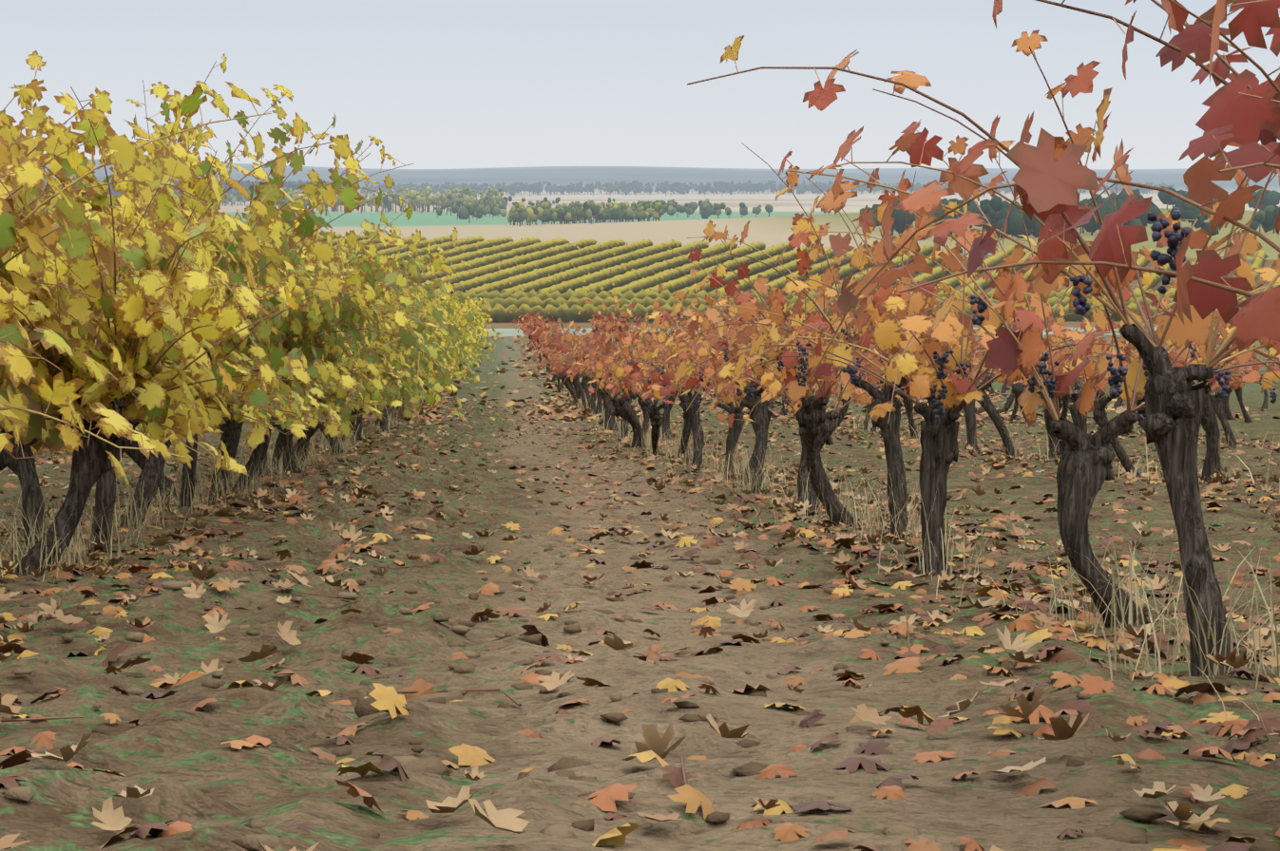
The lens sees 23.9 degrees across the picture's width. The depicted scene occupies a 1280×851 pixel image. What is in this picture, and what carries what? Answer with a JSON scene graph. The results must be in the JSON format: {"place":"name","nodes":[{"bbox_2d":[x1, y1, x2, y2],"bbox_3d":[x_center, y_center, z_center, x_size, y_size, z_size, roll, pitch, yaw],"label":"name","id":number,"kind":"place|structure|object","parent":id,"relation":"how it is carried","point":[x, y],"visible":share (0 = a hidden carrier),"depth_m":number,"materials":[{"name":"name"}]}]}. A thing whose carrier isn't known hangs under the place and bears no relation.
{"place":"outdoors","nodes":[
{"label":"outdoors","id":0,"kind":"place"},
{"bbox_2d":[590,216,618,222],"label":"buildings","id":1,"kind":"structure","parent":0,"point":[607,220],"depth_m":1174.29,"materials":[{"name":"white"}]},
{"bbox_2d":[0,159,1279,850],"bbox_3d":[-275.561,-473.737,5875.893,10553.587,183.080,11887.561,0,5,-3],"label":"ground","id":2,"kind":"structure","parent":0,"point":[213,785],"depth_m":7.97,"materials":[{"name":"soil"}]},
{"bbox_2d":[0,332,1279,850],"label":"fallen leaves","id":3,"kind":"object","parent":2,"relation":"on","point":[656,745],"visible":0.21,"depth_m":9.34,"materials":[{"name":"brown plant"}]},
{"bbox_2d":[0,0,1279,785],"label":"vine shoots","id":4,"kind":"object","parent":2,"relation":"on","point":[1123,314],"visible":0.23,"depth_m":10.75,"materials":[{"name":"brown plant"}]},
{"bbox_2d":[0,405,1279,850],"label":"soil clods","id":5,"kind":"object","parent":2,"relation":"on","point":[1085,786],"visible":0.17,"depth_m":6.58,"materials":[{"name":"brown soil"}]},
{"bbox_2d":[0,385,1279,740],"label":"dry grass tufts","id":6,"kind":"object","parent":2,"relation":"on","point":[391,422],"visible":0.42,"depth_m":12.48,"materials":[{"name":"beige plant"}]},
{"bbox_2d":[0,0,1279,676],"bbox_3d":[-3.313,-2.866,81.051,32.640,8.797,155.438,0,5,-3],"label":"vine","id":7,"kind":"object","parent":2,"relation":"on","point":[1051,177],"depth_m":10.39,"materials":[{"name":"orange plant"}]},
{"bbox_2d":[0,50,501,489],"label":"yellow vine leaves","id":8,"kind":"object","parent":7,"relation":"attached to","point":[79,358],"visible":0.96,"depth_m":11.74,"materials":[{"name":"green plant"}]},
{"bbox_2d":[75,207,1279,441],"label":"grape clusters","id":9,"kind":"object","parent":7,"relation":"on","point":[1174,238],"visible":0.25,"depth_m":8.91,"materials":[{"name":"purple food"}]},
{"bbox_2d":[40,178,1279,238],"bbox_3d":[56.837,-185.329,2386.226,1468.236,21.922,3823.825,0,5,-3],"label":"fields","id":10,"kind":"structure","parent":2,"relation":"on","point":[995,209],"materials":[{"name":"green plant"}]},
{"bbox_2d":[292,232,1279,322],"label":"distant vineyard","id":11,"kind":"object","parent":2,"relation":"on","point":[534,276],"visible":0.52,"depth_m":414.54,"materials":[{"name":"plant"}]},
{"bbox_2d":[0,0,1279,169],"label":"sky","id":12,"kind":"structure","parent":0,"point":[442,84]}
]}

